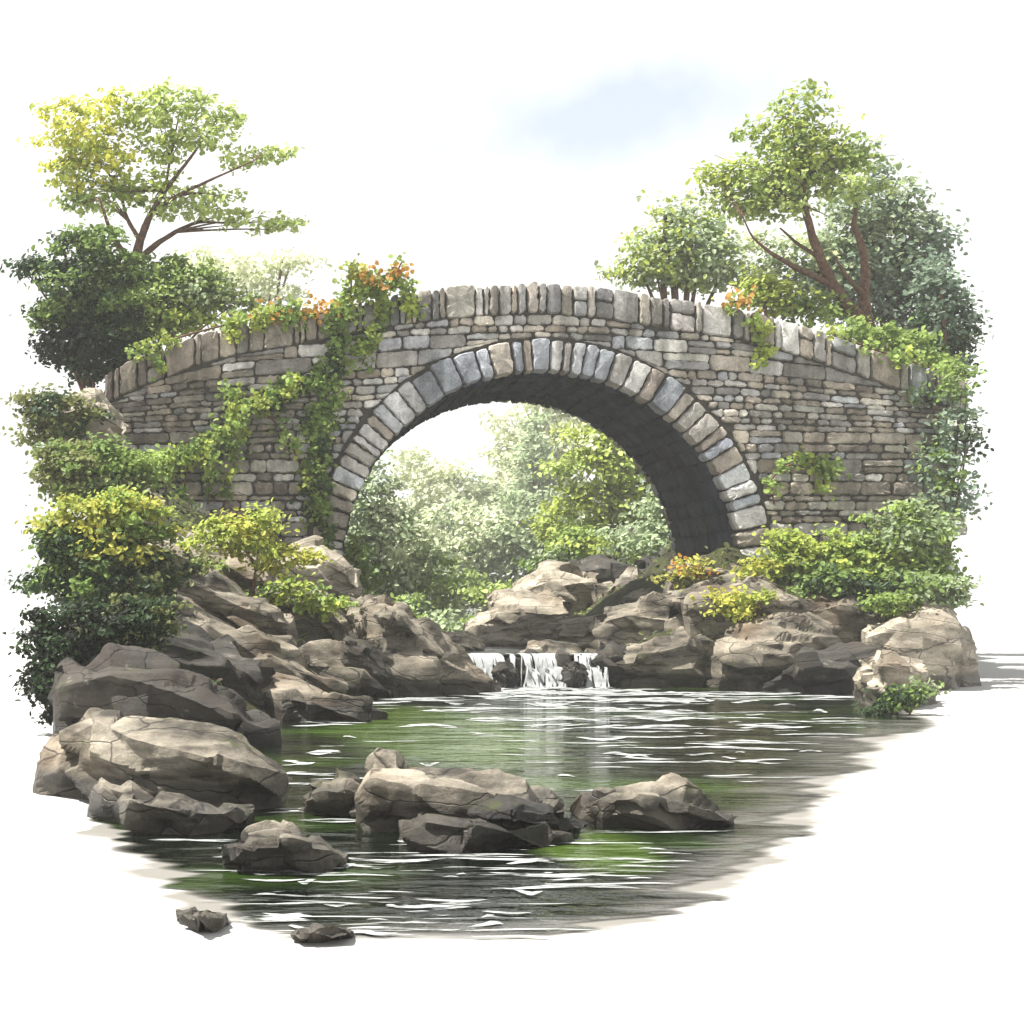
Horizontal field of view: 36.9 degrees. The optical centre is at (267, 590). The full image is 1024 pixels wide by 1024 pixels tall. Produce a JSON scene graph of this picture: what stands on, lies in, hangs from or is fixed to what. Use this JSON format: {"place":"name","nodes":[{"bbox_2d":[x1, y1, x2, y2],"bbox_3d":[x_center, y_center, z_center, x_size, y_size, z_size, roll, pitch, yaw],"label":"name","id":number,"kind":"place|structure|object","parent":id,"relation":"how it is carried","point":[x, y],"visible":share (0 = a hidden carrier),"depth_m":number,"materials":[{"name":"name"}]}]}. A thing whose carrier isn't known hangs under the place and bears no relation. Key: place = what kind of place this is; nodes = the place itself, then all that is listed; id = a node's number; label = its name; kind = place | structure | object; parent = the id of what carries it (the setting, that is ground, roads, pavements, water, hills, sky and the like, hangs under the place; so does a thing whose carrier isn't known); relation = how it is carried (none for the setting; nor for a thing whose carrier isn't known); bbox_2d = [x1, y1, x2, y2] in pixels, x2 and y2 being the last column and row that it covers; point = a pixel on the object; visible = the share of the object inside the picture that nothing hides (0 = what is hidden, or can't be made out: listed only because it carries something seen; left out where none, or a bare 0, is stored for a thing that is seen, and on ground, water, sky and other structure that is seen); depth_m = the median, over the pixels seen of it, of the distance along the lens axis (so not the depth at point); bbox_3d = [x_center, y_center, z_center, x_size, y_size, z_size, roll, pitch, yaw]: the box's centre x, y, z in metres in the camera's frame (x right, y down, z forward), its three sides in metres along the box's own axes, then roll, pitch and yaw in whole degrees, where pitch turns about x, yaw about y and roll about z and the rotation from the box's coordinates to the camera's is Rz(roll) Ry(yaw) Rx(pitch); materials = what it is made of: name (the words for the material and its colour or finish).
{"place":"outdoors","nodes":[
{"label":"outdoors","id":0,"kind":"place"},
{"bbox_2d":[74,475,914,719],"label":"bank terrain","id":1,"kind":"structure","parent":0,"point":[614,598],"depth_m":24.94,"materials":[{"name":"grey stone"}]},
{"bbox_2d":[0,382,115,631],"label":"bush","id":2,"kind":"object","parent":1,"relation":"on","point":[44,420],"visible":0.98,"depth_m":23.76,"materials":[{"name":"green plant"}]},
{"bbox_2d":[0,215,162,486],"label":"bush","id":3,"kind":"object","parent":1,"relation":"on","point":[92,307],"visible":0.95,"depth_m":26.00,"materials":[{"name":"green plant"}]},
{"bbox_2d":[58,388,132,477],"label":"rock","id":4,"kind":"object","parent":1,"relation":"on","point":[118,425],"visible":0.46,"depth_m":24.14,"materials":[{"name":"grey stone"}]},
{"bbox_2d":[23,431,174,511],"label":"bush","id":5,"kind":"object","parent":1,"relation":"on","point":[70,470],"visible":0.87,"depth_m":22.23,"materials":[{"name":"green plant"}]},
{"bbox_2d":[2,591,197,728],"bbox_3d":[-1.709,0.802,15.224,1.988,1.610,0.940,0,0,0],"label":"bush","id":6,"kind":"object","parent":1,"relation":"on","point":[132,620],"visible":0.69,"depth_m":15.07,"materials":[{"name":"green plant"}]},
{"bbox_2d":[4,484,219,613],"bbox_3d":[-1.938,0.029,18.568,2.592,2.730,1.277,0,0,17],"label":"bush","id":7,"kind":"object","parent":1,"relation":"on","point":[82,557],"visible":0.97,"depth_m":18.41,"materials":[{"name":"green plant"}]},
{"bbox_2d":[128,488,169,542],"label":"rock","id":8,"kind":"object","parent":1,"relation":"on","point":[165,502],"visible":0.13,"depth_m":22.73,"materials":[{"name":"grey stone"}]},
{"bbox_2d":[16,76,309,335],"bbox_3d":[-2.063,-6.240,29.620,5.776,7.700,1.471,0,0,0],"label":"tree","id":9,"kind":"object","parent":1,"relation":"on","point":[120,190],"visible":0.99,"depth_m":29.51,"materials":[{"name":"green plant"}]},
{"bbox_2d":[49,642,283,748],"bbox_3d":[-1.034,1.107,14.405,2.483,1.234,1.850,0,0,10],"label":"boulder","id":10,"kind":"object","parent":1,"relation":"on","point":[126,681],"visible":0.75,"depth_m":13.84,"materials":[{"name":"grey stone"}]},
{"bbox_2d":[74,249,268,350],"bbox_3d":[-2.143,-4.377,29.270,4.400,4.562,1.862,0,0,0],"label":"bush","id":11,"kind":"object","parent":1,"relation":"on","point":[172,303],"visible":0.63,"depth_m":29.18,"materials":[{"name":"green plant"}]},
{"bbox_2d":[145,616,275,708],"bbox_3d":[-0.732,0.957,17.355,1.649,1.513,1.350,0,0,0],"label":"rock","id":12,"kind":"object","parent":1,"relation":"on","point":[197,649],"visible":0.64,"depth_m":16.85,"materials":[{"name":"grey stone"}]},
{"bbox_2d":[148,526,273,594],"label":"rock","id":13,"kind":"object","parent":1,"relation":"on","point":[244,577],"visible":0.27,"depth_m":21.86,"materials":[{"name":"grey stone"}]},
{"bbox_2d":[168,558,298,644],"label":"rock","id":14,"kind":"object","parent":1,"relation":"on","point":[219,592],"visible":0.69,"depth_m":20.25,"materials":[{"name":"grey stone"}]},
{"bbox_2d":[156,589,349,693],"bbox_3d":[-0.206,0.764,18.755,2.407,1.715,1.396,0,0,0],"label":"rock","id":15,"kind":"object","parent":1,"relation":"on","point":[279,656],"visible":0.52,"depth_m":18.28,"materials":[{"name":"grey stone"}]},
{"bbox_2d":[175,498,333,596],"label":"bush","id":16,"kind":"object","parent":1,"relation":"on","point":[247,543],"visible":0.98,"depth_m":21.20,"materials":[{"name":"green plant"}]},
{"bbox_2d":[170,240,350,328],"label":"tree","id":17,"kind":"object","parent":1,"relation":"on","point":[245,274],"visible":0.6,"depth_m":61.67,"materials":[{"name":"green plant"}]},
{"bbox_2d":[186,547,359,622],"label":"bush","id":18,"kind":"object","parent":1,"relation":"on","point":[323,610],"visible":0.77,"depth_m":20.93,"materials":[{"name":"green plant"}]},
{"bbox_2d":[255,575,350,641],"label":"rock","id":19,"kind":"object","parent":1,"relation":"on","point":[333,627],"visible":0.24,"depth_m":21.61,"materials":[{"name":"grey stone"}]},
{"bbox_2d":[225,614,398,698],"bbox_3d":[0.604,1.017,20.635,2.491,1.591,1.460,0,0,0],"label":"rock","id":20,"kind":"object","parent":1,"relation":"on","point":[323,656],"visible":0.35,"depth_m":20.12,"materials":[{"name":"grey stone"}]},
{"bbox_2d":[277,536,362,613],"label":"rock","id":21,"kind":"object","parent":1,"relation":"on","point":[340,574],"visible":0.48,"depth_m":23.22,"materials":[{"name":"grey stone"}]},
{"bbox_2d":[262,673,387,722],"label":"rock","id":22,"kind":"object","parent":1,"relation":"on","point":[285,697],"visible":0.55,"depth_m":16.86,"materials":[{"name":"grey stone"}]},
{"bbox_2d":[343,533,396,591],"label":"bush","id":23,"kind":"object","parent":1,"relation":"on","point":[364,568],"visible":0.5,"depth_m":25.50,"materials":[{"name":"green plant"}]},
{"bbox_2d":[345,593,401,683],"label":"boulder","id":24,"kind":"object","parent":1,"relation":"on","point":[373,619],"visible":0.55,"depth_m":20.75,"materials":[{"name":"grey stone"}]},
{"bbox_2d":[344,449,486,624],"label":"tree","id":25,"kind":"object","parent":1,"relation":"on","point":[376,519],"visible":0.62,"depth_m":41.64,"materials":[{"name":"green plant"}]},
{"bbox_2d":[74,490,762,685],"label":"undergrowth","id":26,"kind":"object","parent":1,"relation":"on","point":[613,588],"visible":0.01,"depth_m":24.37,"materials":[{"name":"green plant"}]},
{"bbox_2d":[390,591,474,631],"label":"bush","id":27,"kind":"object","parent":1,"relation":"on","point":[447,626],"visible":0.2,"depth_m":35.95,"materials":[{"name":"green plant"}]},
{"bbox_2d":[441,631,484,649],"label":"rock","id":28,"kind":"object","parent":1,"relation":"on","point":[466,641],"visible":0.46,"depth_m":24.87,"materials":[{"name":"grey stone"}]},
{"bbox_2d":[456,625,488,636],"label":"rock","id":29,"kind":"object","parent":1,"relation":"on","point":[477,631],"visible":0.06,"depth_m":30.17,"materials":[{"name":"beige stone"}]},
{"bbox_2d":[463,587,572,631],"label":"rock","id":30,"kind":"object","parent":1,"relation":"on","point":[512,605],"visible":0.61,"depth_m":31.19,"materials":[{"name":"beige stone"}]},
{"bbox_2d":[418,484,628,611],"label":"tree","id":31,"kind":"object","parent":1,"relation":"on","point":[509,544],"visible":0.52,"depth_m":69.46,"materials":[{"name":"green plant"}]},
{"bbox_2d":[475,647,582,678],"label":"rock","id":32,"kind":"object","parent":1,"relation":"on","point":[563,658],"visible":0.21,"depth_m":22.86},
{"bbox_2d":[467,653,611,687],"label":"waterfall","id":33,"kind":"structure","parent":32,"relation":"on","point":[548,666],"depth_m":22.75,"materials":[{"name":"liquid"}]},
{"bbox_2d":[105,281,967,610],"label":"stone bridge","id":34,"kind":"structure","parent":1,"relation":"on","point":[693,415],"depth_m":24.97,"materials":[{"name":"grey stone"}]},
{"bbox_2d":[125,294,302,381],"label":"ivy","id":35,"kind":"object","parent":34,"relation":"attached to","point":[232,323],"visible":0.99,"depth_m":24.78,"materials":[{"name":"green plant"}]},
{"bbox_2d":[149,371,313,504],"bbox_3d":[-0.635,-2.433,24.717,2.795,2.347,0.564,0,0,0],"label":"ivy","id":36,"kind":"object","parent":34,"relation":"attached to","point":[258,403],"visible":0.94,"depth_m":24.66,"materials":[{"name":"green plant"}]},
{"bbox_2d":[270,304,364,548],"bbox_3d":[0.781,-2.684,24.815,1.649,4.112,0.407,0,0,0],"label":"ivy","id":37,"kind":"object","parent":34,"relation":"attached to","point":[319,421],"visible":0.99,"depth_m":24.75,"materials":[{"name":"green plant"}]},
{"bbox_2d":[242,252,427,374],"bbox_3d":[1.108,-4.595,24.794,3.069,2.019,0.462,0,0,0],"label":"ivy","id":38,"kind":"object","parent":34,"relation":"attached to","point":[366,285],"visible":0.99,"depth_m":24.76,"materials":[{"name":"green plant"}]},
{"bbox_2d":[720,281,761,319],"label":"ivy","id":39,"kind":"object","parent":34,"relation":"attached to","point":[742,302],"visible":1,"depth_m":24.74,"materials":[{"name":"orange plant"}]},
{"bbox_2d":[741,307,778,370],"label":"ivy","id":40,"kind":"object","parent":34,"relation":"attached to","point":[765,351],"visible":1,"depth_m":24.77,"materials":[{"name":"green plant"}]},
{"bbox_2d":[761,442,851,504],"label":"ivy","id":41,"kind":"object","parent":34,"relation":"attached to","point":[825,469],"visible":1,"depth_m":24.78,"materials":[{"name":"green plant"}]},
{"bbox_2d":[816,324,969,384],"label":"ivy","id":42,"kind":"object","parent":34,"relation":"attached to","point":[898,358],"visible":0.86,"depth_m":24.79,"materials":[{"name":"green plant"}]},
{"bbox_2d":[899,381,961,468],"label":"ivy","id":43,"kind":"object","parent":34,"relation":"attached to","point":[913,395],"visible":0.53,"depth_m":24.78,"materials":[{"name":"green plant"}]},
{"bbox_2d":[479,614,601,655],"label":"rock","id":44,"kind":"object","parent":1,"relation":"on","point":[523,630],"visible":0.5,"depth_m":27.15,"materials":[{"name":"grey stone"}]},
{"bbox_2d":[499,408,584,571],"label":"tree","id":45,"kind":"object","parent":1,"relation":"on","point":[534,441],"visible":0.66,"depth_m":91.59,"materials":[{"name":"green plant"}]},
{"bbox_2d":[457,401,627,559],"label":"tree","id":46,"kind":"object","parent":1,"relation":"on","point":[510,440],"visible":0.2,"depth_m":121.21,"materials":[{"name":"green plant"}]},
{"bbox_2d":[486,559,598,615],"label":"rock","id":47,"kind":"object","parent":1,"relation":"on","point":[568,582],"visible":0.55,"depth_m":33.65,"materials":[{"name":"beige stone"}]},
{"bbox_2d":[448,523,645,608],"bbox_3d":[7.678,-0.658,39.965,5.696,2.353,1.786,0,0,0],"label":"bush","id":48,"kind":"object","parent":1,"relation":"on","point":[575,548],"visible":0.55,"depth_m":39.81,"materials":[{"name":"green plant"}]},
{"bbox_2d":[516,639,595,659],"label":"rock","id":49,"kind":"object","parent":1,"relation":"on","point":[547,646],"visible":0.27,"depth_m":24.14,"materials":[{"name":"grey stone"}]},
{"bbox_2d":[557,623,595,648],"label":"rock","id":50,"kind":"object","parent":1,"relation":"on","point":[581,635],"visible":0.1,"depth_m":25.58,"materials":[{"name":"grey stone"}]},
{"bbox_2d":[517,420,663,559],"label":"tree","id":51,"kind":"object","parent":1,"relation":"on","point":[605,453],"visible":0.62,"depth_m":45.66,"materials":[{"name":"green plant"}]},
{"bbox_2d":[567,554,636,582],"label":"rock","id":52,"kind":"object","parent":1,"relation":"on","point":[607,568],"visible":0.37,"depth_m":37.03,"materials":[{"name":"grey stone"}]},
{"bbox_2d":[589,641,627,686],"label":"rock","id":53,"kind":"object","parent":1,"relation":"on","point":[610,655],"visible":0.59,"depth_m":22.65,"materials":[{"name":"grey stone"}]},
{"bbox_2d":[591,565,637,604],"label":"rock","id":54,"kind":"object","parent":1,"relation":"on","point":[631,572],"visible":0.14,"depth_m":31.75,"materials":[{"name":"beige stone"}]},
{"bbox_2d":[587,478,671,565],"bbox_3d":[9.628,-1.305,37.921,4.121,3.425,2.227,0,0,0],"label":"tree","id":55,"kind":"object","parent":1,"relation":"on","point":[655,542],"visible":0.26,"depth_m":37.77,"materials":[{"name":"green plant"}]},
{"bbox_2d":[618,588,650,604],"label":"rock","id":56,"kind":"object","parent":1,"relation":"on","point":[636,595],"visible":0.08,"depth_m":27.30,"materials":[{"name":"grey stone"}]},
{"bbox_2d":[635,545,667,574],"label":"rock","id":57,"kind":"object","parent":1,"relation":"on","point":[644,561],"visible":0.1,"depth_m":30.80,"materials":[{"name":"grey stone"}]},
{"bbox_2d":[616,614,720,686],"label":"boulder","id":58,"kind":"object","parent":1,"relation":"on","point":[678,657],"visible":0.54,"depth_m":22.59,"materials":[{"name":"grey stone"}]},
{"bbox_2d":[588,571,778,648],"bbox_3d":[6.635,0.417,24.060,3.100,1.477,1.396,0,0,0],"label":"rock","id":59,"kind":"object","parent":1,"relation":"on","point":[646,614],"visible":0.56,"depth_m":23.57,"materials":[{"name":"grey stone"}]},
{"bbox_2d":[646,553,722,589],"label":"bush","id":60,"kind":"object","parent":1,"relation":"on","point":[693,572],"visible":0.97,"depth_m":24.24,"materials":[{"name":"yellow plant"}]},
{"bbox_2d":[594,189,781,304],"bbox_3d":[9.809,-4.963,35.010,4.550,8.734,2.043,0,0,0],"label":"tree","id":61,"kind":"object","parent":1,"relation":"on","point":[676,270],"visible":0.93,"depth_m":34.77,"materials":[{"name":"green plant"}]},
{"bbox_2d":[663,555,747,591],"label":"rock","id":62,"kind":"object","parent":1,"relation":"on","point":[669,585],"visible":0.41,"depth_m":24.50,"materials":[{"name":"grey stone"}]},
{"bbox_2d":[705,608,841,690],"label":"boulder","id":63,"kind":"object","parent":1,"relation":"on","point":[749,656],"visible":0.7,"depth_m":21.93,"materials":[{"name":"grey stone"}]},
{"bbox_2d":[711,264,857,328],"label":"bush","id":64,"kind":"object","parent":1,"relation":"on","point":[770,289],"visible":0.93,"depth_m":29.17,"materials":[{"name":"green plant"}]},
{"bbox_2d":[682,582,891,643],"bbox_3d":[7.994,0.558,23.289,3.314,1.397,1.284,0,0,0],"label":"rock","id":65,"kind":"object","parent":1,"relation":"on","point":[848,619],"visible":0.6,"depth_m":22.83,"materials":[{"name":"grey stone"}]},
{"bbox_2d":[684,78,914,349],"bbox_3d":[10.373,-6.430,29.387,4.416,7.185,1.687,0,0,0],"label":"tree","id":66,"kind":"object","parent":1,"relation":"on","point":[805,168],"visible":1,"depth_m":29.29,"materials":[{"name":"green plant"}]},
{"bbox_2d":[730,520,907,591],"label":"bush","id":67,"kind":"object","parent":1,"relation":"on","point":[783,564],"visible":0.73,"depth_m":23.65,"materials":[{"name":"green plant"}]},
{"bbox_2d":[775,561,941,607],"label":"bush","id":68,"kind":"object","parent":1,"relation":"on","point":[847,584],"visible":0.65,"depth_m":23.05,"materials":[{"name":"green plant"}]},
{"bbox_2d":[735,154,983,349],"bbox_3d":[13.333,-6.279,34.040,5.484,7.231,2.667,0,0,0],"label":"tree","id":69,"kind":"object","parent":1,"relation":"on","point":[880,219],"visible":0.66,"depth_m":33.69,"materials":[{"name":"green plant"}]},
{"bbox_2d":[815,314,968,370],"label":"bush","id":70,"kind":"object","parent":1,"relation":"on","point":[856,332],"visible":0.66,"depth_m":27.35,"materials":[{"name":"green plant"}]},
{"bbox_2d":[838,497,973,610],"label":"bush","id":71,"kind":"object","parent":1,"relation":"on","point":[916,541],"visible":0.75,"depth_m":23.50,"materials":[{"name":"green plant"}]},
{"bbox_2d":[860,600,980,689],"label":"rock","id":72,"kind":"object","parent":1,"relation":"on","point":[937,640],"visible":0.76,"depth_m":21.99,"materials":[{"name":"grey stone"}]},
{"bbox_2d":[71,686,946,954],"bbox_3d":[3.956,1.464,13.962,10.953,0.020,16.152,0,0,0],"label":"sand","id":73,"kind":"structure","parent":0,"point":[746,877],"depth_m":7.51,"materials":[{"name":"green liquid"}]},
{"bbox_2d":[28,708,293,809],"bbox_3d":[-0.822,1.274,10.455,2.132,0.875,1.109,0,0,21],"label":"boulder","id":74,"kind":"object","parent":73,"relation":"on","point":[198,762],"visible":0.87,"depth_m":9.99,"materials":[{"name":"grey stone"}]},
{"bbox_2d":[86,777,254,835],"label":"rock","id":75,"kind":"object","parent":73,"relation":"on","point":[132,806],"visible":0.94,"depth_m":8.98,"materials":[{"name":"grey stone"}]},
{"bbox_2d":[175,906,229,932],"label":"stone","id":76,"kind":"object","parent":73,"relation":"on","point":[197,920],"visible":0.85,"depth_m":6.40,"materials":[{"name":"grey stone"}]},
{"bbox_2d":[218,820,347,872],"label":"boulder","id":77,"kind":"object","parent":73,"relation":"on","point":[269,846],"visible":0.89,"depth_m":7.70,"materials":[{"name":"grey stone"}]},
{"bbox_2d":[291,922,353,943],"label":"stone","id":78,"kind":"object","parent":73,"relation":"on","point":[316,932],"visible":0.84,"depth_m":6.16,"materials":[{"name":"grey stone"}]},
{"bbox_2d":[298,769,362,815],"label":"rock","id":79,"kind":"object","parent":73,"relation":"on","point":[329,797],"visible":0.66,"depth_m":9.63,"materials":[{"name":"grey stone"}]},
{"bbox_2d":[340,628,393,690],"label":"rock","id":80,"kind":"object","parent":73,"relation":"on","point":[359,653],"visible":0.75,"depth_m":20.26,"materials":[{"name":"grey stone"}]},
{"bbox_2d":[385,601,500,696],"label":"boulder","id":81,"kind":"object","parent":73,"relation":"on","point":[430,658],"visible":0.77,"depth_m":20.58,"materials":[{"name":"grey stone"}]},
{"bbox_2d":[349,748,563,831],"bbox_3d":[1.189,1.352,9.289,1.350,0.737,0.958,0,0,0],"label":"boulder","id":82,"kind":"object","parent":73,"relation":"on","point":[393,788],"visible":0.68,"depth_m":9.03,"materials":[{"name":"grey stone"}]},
{"bbox_2d":[397,812,576,855],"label":"rock","id":83,"kind":"object","parent":73,"relation":"on","point":[430,833],"visible":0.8,"depth_m":8.34,"materials":[{"name":"grey stone"}]},
{"bbox_2d":[158,685,867,936],"bbox_3d":[2.223,1.442,14.642,7.220,0.004,17.210,0,0,22],"label":"foam","id":84,"kind":"object","parent":73,"relation":"on","point":[286,917],"visible":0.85,"depth_m":12.84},
{"bbox_2d":[467,794,583,834],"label":"rock","id":85,"kind":"object","parent":73,"relation":"on","point":[510,810],"visible":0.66,"depth_m":8.70,"materials":[{"name":"grey stone"}]},
{"bbox_2d":[558,661,588,687],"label":"stone","id":86,"kind":"object","parent":73,"relation":"in","point":[574,674],"visible":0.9,"depth_m":22.34,"materials":[{"name":"grey stone"}]},
{"bbox_2d":[567,772,732,830],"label":"boulder","id":87,"kind":"object","parent":73,"relation":"on","point":[670,801],"visible":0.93,"depth_m":9.18,"materials":[{"name":"grey stone"}]},
{"bbox_2d":[853,650,942,707],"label":"rock","id":88,"kind":"object","parent":73,"relation":"on","point":[882,669],"visible":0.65,"depth_m":18.67,"materials":[{"name":"beige stone"}]},
{"bbox_2d":[850,674,951,715],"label":"bush","id":89,"kind":"object","parent":73,"relation":"on","point":[918,694],"visible":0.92,"depth_m":17.55,"materials":[{"name":"green plant"}]},
{"bbox_2d":[0,607,1023,1023],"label":"ground","id":90,"kind":"structure","parent":0,"point":[900,901],"depth_m":6.23,"materials":[{"name":"white"}]},
{"bbox_2d":[358,444,523,579],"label":"tree","id":91,"kind":"object","parent":90,"relation":"on","point":[447,474],"visible":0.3,"depth_m":111.25,"materials":[{"name":"green plant"}]},
{"bbox_2d":[491,661,519,687],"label":"stone","id":92,"kind":"object","parent":90,"relation":"on","point":[505,674],"visible":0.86,"depth_m":22.36,"materials":[{"name":"grey stone"}]},
{"bbox_2d":[679,584,777,623],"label":"bush","id":93,"kind":"object","parent":90,"relation":"on","point":[733,601],"visible":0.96,"depth_m":22.60,"materials":[{"name":"yellow plant"}]},
{"bbox_2d":[756,640,885,692],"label":"rock","id":94,"kind":"object","parent":90,"relation":"on","point":[832,669],"visible":0.6,"depth_m":21.29,"materials":[{"name":"grey stone"}]},
{"bbox_2d":[854,567,992,617],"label":"bush","id":95,"kind":"object","parent":90,"relation":"on","point":[932,587],"visible":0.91,"depth_m":22.52,"materials":[{"name":"green plant"}]},
{"bbox_2d":[880,248,993,369],"bbox_3d":[12.531,-2.469,28.176,2.039,7.937,1.366,0,0,21],"label":"tree","id":96,"kind":"object","parent":90,"relation":"on","point":[949,303],"visible":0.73,"depth_m":28.00,"materials":[{"name":"green plant"}]},
{"bbox_2d":[903,357,993,571],"bbox_3d":[11.020,-1.093,24.321,1.436,5.390,1.067,0,0,0],"label":"bush","id":97,"kind":"object","parent":90,"relation":"on","point":[946,492],"visible":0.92,"depth_m":24.23,"materials":[{"name":"green plant"}]},
{"bbox_2d":[0,0,1023,606],"label":"sky","id":98,"kind":"structure","parent":0,"point":[489,143],"materials":[{"name":"white"}]},
{"bbox_2d":[437,604,594,654],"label":"stream","id":99,"kind":"structure","parent":0,"point":[506,649],"depth_m":25.57,"materials":[{"name":"liquid"}]}
]}

